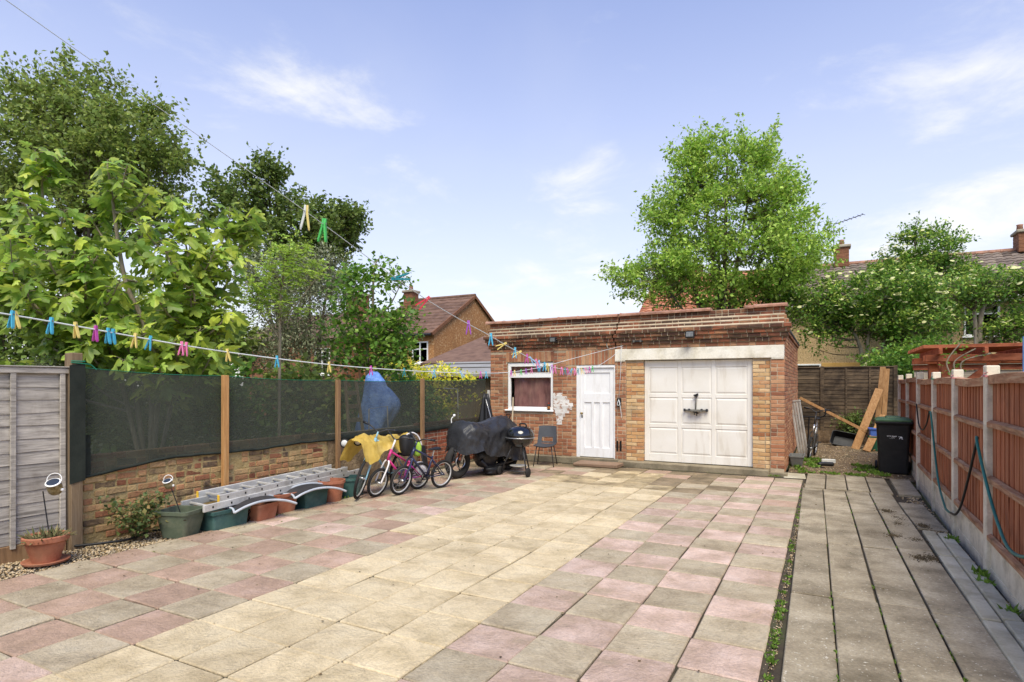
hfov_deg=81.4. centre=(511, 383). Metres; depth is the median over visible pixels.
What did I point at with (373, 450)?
plastic sheet
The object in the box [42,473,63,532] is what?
solar lantern
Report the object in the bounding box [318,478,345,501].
planter
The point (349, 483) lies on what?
planter
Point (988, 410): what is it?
panel fence
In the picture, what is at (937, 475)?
hose
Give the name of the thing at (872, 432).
recycling box
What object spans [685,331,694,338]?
security light
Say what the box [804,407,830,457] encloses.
bicycle
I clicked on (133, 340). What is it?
clothes peg
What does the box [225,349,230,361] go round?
clothes peg
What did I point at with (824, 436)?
earth bank
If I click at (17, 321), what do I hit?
clothes peg
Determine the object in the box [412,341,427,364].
window
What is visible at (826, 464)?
log
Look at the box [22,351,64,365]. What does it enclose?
rosemary shrub
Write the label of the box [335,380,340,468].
timber post
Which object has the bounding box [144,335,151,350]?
clothes peg
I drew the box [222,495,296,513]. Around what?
folded chair
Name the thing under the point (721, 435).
garage door
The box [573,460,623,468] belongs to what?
door step
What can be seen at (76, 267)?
fig tree
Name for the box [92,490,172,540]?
rose bush
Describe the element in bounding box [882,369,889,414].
plank
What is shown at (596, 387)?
door
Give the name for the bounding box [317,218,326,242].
clothes peg
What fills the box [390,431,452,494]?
bicycle
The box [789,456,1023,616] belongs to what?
weeds
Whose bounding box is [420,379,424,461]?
timber post
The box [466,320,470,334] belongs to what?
clothes peg
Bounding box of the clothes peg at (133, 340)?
[130,333,137,347]
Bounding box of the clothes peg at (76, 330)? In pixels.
[73,322,79,337]
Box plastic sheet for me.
[340,432,407,464]
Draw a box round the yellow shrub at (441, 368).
[373,357,490,399]
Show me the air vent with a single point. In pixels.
(617, 445)
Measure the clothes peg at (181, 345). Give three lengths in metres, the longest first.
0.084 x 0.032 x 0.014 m
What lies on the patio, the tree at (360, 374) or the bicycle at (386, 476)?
the bicycle at (386, 476)
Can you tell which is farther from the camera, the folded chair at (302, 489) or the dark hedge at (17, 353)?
the dark hedge at (17, 353)
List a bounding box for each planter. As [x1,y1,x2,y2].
[154,505,203,538]
[200,506,250,530]
[247,501,279,521]
[273,492,296,514]
[295,489,327,508]
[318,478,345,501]
[338,474,365,497]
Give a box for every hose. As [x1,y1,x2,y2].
[916,403,929,430]
[930,411,949,512]
[950,437,978,515]
[975,436,1023,558]
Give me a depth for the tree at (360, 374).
32.67 m
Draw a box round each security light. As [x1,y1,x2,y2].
[549,337,557,342]
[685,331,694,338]
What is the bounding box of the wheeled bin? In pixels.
[874,415,912,474]
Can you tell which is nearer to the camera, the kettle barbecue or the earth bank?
the kettle barbecue
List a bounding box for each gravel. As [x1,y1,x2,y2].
[0,493,364,580]
[761,485,804,681]
[897,496,1022,620]
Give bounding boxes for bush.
[6,263,271,374]
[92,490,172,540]
[184,349,277,379]
[250,351,354,380]
[334,364,418,381]
[830,406,874,433]
[856,331,973,379]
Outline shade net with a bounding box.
[69,360,485,484]
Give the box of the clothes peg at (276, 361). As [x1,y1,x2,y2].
[274,356,279,366]
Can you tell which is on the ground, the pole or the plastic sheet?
the pole
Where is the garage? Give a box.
[483,302,799,476]
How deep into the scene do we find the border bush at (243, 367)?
11.38 m
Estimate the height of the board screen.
2.025 m
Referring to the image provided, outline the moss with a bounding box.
[873,508,944,562]
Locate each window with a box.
[314,348,329,375]
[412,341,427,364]
[508,362,552,409]
[798,364,820,366]
[962,305,999,337]
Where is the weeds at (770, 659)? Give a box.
[761,493,968,681]
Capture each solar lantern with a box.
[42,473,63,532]
[162,475,179,511]
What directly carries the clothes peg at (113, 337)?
attached to the washing line at (255, 355)
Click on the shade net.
(119, 420)
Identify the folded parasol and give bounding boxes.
[478,394,492,421]
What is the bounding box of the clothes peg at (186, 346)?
[181,342,187,355]
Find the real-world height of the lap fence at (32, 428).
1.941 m
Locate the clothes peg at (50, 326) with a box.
[46,317,53,333]
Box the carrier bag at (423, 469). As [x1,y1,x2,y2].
[413,461,426,480]
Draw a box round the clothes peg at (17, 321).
[14,311,20,328]
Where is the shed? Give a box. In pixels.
[386,361,490,402]
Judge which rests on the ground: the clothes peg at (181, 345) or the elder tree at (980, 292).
the elder tree at (980, 292)
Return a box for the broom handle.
[512,397,513,420]
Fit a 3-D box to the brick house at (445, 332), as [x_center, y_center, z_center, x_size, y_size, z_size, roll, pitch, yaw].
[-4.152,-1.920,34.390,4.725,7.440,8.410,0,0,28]
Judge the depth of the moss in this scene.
6.53 m
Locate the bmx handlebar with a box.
[797,408,825,443]
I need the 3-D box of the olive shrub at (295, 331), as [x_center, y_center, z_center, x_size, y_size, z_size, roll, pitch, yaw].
[-5.791,-0.898,13.995,4.982,5.559,3.055,0,0,6]
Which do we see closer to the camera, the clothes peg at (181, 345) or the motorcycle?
the clothes peg at (181, 345)
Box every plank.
[799,397,867,432]
[851,388,882,448]
[863,414,885,451]
[874,367,885,425]
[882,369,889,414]
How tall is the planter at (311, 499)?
0.265 m
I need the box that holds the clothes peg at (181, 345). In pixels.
[178,341,183,355]
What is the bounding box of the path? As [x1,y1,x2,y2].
[766,472,1023,681]
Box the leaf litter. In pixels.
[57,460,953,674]
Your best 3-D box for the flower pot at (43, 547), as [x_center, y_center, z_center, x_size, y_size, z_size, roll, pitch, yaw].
[-4.485,1.534,5.696,0.490,0.356,0.515,0,0,28]
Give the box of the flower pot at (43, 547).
[17,524,77,566]
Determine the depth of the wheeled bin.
11.18 m
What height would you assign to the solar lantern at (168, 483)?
0.463 m
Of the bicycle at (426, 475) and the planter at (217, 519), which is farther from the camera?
the bicycle at (426, 475)
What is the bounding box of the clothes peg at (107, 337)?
[104,328,110,343]
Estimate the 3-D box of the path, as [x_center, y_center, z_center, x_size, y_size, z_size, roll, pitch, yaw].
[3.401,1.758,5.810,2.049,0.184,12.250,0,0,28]
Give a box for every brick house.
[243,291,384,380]
[362,285,493,380]
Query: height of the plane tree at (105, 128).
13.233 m
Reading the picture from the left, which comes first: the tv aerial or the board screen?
the tv aerial
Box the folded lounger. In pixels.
[792,400,807,455]
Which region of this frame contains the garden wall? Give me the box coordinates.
[83,429,473,543]
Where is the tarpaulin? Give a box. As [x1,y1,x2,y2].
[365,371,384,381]
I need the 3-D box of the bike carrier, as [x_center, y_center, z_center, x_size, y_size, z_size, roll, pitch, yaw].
[3.638,0.414,11.804,0.470,0.451,0.128,0,0,28]
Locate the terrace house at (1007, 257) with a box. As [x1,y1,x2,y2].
[639,224,1023,369]
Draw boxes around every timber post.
[65,353,82,550]
[221,375,228,485]
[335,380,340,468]
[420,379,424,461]
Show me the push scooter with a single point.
(343, 442)
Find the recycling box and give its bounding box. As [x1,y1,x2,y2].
[867,427,876,450]
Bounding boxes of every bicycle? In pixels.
[353,421,412,498]
[367,431,429,496]
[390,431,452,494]
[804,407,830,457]
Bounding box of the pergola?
[908,343,1021,378]
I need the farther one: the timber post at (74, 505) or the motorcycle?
the motorcycle
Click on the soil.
(850, 460)
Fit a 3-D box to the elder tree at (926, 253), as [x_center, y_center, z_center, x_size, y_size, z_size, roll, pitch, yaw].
[16.789,-2.551,24.105,4.880,8.814,3.838,0,0,28]
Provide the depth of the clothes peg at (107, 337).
3.18 m
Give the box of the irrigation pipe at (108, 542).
[74,529,160,546]
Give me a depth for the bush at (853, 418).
16.35 m
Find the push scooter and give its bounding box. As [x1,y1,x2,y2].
[340,439,360,447]
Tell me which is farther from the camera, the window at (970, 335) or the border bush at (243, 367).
the window at (970, 335)
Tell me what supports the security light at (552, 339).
attached to the garage
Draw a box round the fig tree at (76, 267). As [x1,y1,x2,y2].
[0,141,267,375]
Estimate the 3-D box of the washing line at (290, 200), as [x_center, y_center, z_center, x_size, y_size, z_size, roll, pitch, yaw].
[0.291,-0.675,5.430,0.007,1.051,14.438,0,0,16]
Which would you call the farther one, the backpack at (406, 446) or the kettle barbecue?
the kettle barbecue
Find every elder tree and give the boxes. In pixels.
[782,256,971,374]
[859,211,996,370]
[921,260,1023,353]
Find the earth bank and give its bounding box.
[798,430,868,444]
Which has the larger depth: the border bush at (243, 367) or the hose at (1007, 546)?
the border bush at (243, 367)
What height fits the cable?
1.527 m
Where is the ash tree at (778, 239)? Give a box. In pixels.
[593,112,847,319]
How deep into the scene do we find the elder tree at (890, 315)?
20.21 m
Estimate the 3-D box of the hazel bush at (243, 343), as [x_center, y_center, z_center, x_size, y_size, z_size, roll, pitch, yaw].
[-7.699,-0.450,12.561,5.042,4.639,3.194,0,0,13]
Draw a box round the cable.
[617,345,621,417]
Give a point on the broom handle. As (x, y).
(512, 406)
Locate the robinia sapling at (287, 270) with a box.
[224,224,343,378]
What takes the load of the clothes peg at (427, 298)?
attached to the washing line at (290, 200)
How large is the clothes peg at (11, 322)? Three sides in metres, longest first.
0.084 x 0.032 x 0.014 m
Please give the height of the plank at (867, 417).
1.586 m
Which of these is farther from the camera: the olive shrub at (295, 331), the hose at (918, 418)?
the olive shrub at (295, 331)
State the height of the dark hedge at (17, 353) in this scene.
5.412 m
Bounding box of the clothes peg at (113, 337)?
[111,329,115,344]
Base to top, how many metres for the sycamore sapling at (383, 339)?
4.651 m
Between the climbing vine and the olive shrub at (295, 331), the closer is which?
the climbing vine
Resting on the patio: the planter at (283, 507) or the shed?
the planter at (283, 507)
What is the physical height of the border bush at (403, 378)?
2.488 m
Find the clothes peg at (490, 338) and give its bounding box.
[488,333,492,345]
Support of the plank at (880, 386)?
on the soil
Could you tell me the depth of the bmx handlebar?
14.46 m
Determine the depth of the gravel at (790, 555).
5.05 m
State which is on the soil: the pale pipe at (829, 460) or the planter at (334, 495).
the pale pipe at (829, 460)
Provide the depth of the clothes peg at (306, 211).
2.02 m
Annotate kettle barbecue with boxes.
[497,423,534,476]
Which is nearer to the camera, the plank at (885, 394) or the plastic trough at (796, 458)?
the plastic trough at (796, 458)
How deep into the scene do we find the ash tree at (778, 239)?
21.26 m
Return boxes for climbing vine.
[939,340,991,376]
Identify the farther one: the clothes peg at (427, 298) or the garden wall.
the garden wall
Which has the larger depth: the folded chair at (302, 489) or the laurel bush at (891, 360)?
the laurel bush at (891, 360)
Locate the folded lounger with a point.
(800, 438)
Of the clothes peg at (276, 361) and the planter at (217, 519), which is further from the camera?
the planter at (217, 519)
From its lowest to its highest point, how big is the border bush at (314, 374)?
2.565 m
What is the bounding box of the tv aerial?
[833,213,864,257]
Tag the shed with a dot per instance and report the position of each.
(478, 367)
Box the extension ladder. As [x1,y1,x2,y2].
[181,464,358,512]
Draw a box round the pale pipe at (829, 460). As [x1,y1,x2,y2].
[821,459,835,463]
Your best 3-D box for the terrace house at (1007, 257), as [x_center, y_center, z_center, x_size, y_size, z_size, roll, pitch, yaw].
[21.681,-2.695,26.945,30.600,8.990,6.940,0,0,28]
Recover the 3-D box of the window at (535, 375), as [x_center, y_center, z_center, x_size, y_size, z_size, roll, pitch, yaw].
[0.425,0.055,13.515,1.138,1.060,0.082,0,0,28]
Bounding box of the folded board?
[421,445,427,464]
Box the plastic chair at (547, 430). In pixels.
[533,425,556,466]
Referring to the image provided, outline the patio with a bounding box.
[0,460,804,681]
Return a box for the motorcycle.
[444,414,525,477]
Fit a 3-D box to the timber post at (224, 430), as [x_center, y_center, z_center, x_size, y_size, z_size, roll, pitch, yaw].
[-3.748,0.809,7.778,0.065,1.844,0.080,0,0,28]
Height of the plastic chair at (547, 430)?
0.814 m
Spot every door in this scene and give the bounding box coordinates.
[580,368,613,457]
[645,359,752,466]
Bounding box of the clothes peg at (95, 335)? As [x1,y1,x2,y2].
[92,325,98,341]
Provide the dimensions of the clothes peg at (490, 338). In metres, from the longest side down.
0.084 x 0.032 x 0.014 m
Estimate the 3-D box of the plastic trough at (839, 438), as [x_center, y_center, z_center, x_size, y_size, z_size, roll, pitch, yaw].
[9.025,1.523,16.130,0.712,0.509,0.392,0,0,35]
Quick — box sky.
[0,0,1023,376]
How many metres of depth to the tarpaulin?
11.53 m
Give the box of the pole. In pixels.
[1022,336,1023,371]
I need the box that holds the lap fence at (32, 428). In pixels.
[0,365,68,564]
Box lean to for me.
[420,335,490,376]
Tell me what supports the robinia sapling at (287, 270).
on the ground
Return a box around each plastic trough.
[789,453,804,466]
[830,430,855,445]
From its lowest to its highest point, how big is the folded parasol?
1.480 m
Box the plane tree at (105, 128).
[0,36,214,273]
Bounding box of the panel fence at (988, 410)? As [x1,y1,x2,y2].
[898,365,1023,621]
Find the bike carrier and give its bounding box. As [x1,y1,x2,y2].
[683,393,707,415]
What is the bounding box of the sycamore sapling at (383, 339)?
[309,251,430,380]
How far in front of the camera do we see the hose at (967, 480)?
5.98 m
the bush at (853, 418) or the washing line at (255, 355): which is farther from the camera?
the bush at (853, 418)
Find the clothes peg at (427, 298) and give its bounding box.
[415,296,430,309]
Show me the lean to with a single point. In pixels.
(478, 350)
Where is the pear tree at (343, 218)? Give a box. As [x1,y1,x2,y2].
[185,141,374,373]
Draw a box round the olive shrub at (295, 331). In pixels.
[177,229,369,378]
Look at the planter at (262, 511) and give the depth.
7.41 m
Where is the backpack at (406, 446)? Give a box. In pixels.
[399,432,421,455]
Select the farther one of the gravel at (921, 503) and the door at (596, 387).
the door at (596, 387)
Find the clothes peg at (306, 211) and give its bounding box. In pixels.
[300,205,309,230]
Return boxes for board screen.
[911,363,1021,378]
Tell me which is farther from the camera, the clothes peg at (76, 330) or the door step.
the door step
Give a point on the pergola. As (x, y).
(931, 356)
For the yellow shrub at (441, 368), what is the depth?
14.48 m
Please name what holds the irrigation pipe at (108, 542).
on the gravel at (127, 545)
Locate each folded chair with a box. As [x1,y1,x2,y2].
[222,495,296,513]
[280,482,346,498]
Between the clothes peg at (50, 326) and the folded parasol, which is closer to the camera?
the clothes peg at (50, 326)
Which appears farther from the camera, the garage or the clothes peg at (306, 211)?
the garage
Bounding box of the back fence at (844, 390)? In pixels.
[797,365,897,431]
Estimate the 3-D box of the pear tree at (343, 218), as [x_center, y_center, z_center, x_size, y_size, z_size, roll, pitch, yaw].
[-6.504,-2.486,17.076,5.106,8.679,3.064,0,0,8]
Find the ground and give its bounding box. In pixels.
[786,447,947,529]
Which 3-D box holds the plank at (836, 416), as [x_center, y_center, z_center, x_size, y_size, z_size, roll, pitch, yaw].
[8.615,0.820,16.033,0.068,0.914,1.851,0,0,-33]
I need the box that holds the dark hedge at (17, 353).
[0,226,64,364]
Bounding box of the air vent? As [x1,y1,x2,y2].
[616,441,621,450]
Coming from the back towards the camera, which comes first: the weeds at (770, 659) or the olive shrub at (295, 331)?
the olive shrub at (295, 331)
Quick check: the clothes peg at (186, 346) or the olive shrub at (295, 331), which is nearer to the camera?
the clothes peg at (186, 346)
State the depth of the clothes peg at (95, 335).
3.12 m
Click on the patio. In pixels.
(443, 608)
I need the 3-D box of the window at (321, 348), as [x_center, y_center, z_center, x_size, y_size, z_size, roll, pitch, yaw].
[-10.145,-1.160,31.812,1.220,1.480,0.180,0,0,28]
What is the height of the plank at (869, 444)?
0.932 m
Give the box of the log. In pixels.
[817,462,833,466]
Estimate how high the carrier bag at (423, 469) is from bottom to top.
0.320 m
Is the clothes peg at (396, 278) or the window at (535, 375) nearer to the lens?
the clothes peg at (396, 278)
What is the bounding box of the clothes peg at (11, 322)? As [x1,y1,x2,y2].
[7,310,14,328]
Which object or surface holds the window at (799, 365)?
in the terrace house at (1007, 257)
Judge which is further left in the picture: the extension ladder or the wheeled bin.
the extension ladder
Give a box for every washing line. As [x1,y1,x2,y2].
[0,312,620,373]
[6,0,620,369]
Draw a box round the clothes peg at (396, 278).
[391,273,410,280]
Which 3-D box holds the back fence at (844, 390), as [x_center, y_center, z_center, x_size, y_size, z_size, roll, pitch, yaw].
[8.764,0.625,17.030,3.810,2.250,0.095,0,0,28]
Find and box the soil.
[788,443,915,481]
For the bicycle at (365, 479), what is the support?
on the patio

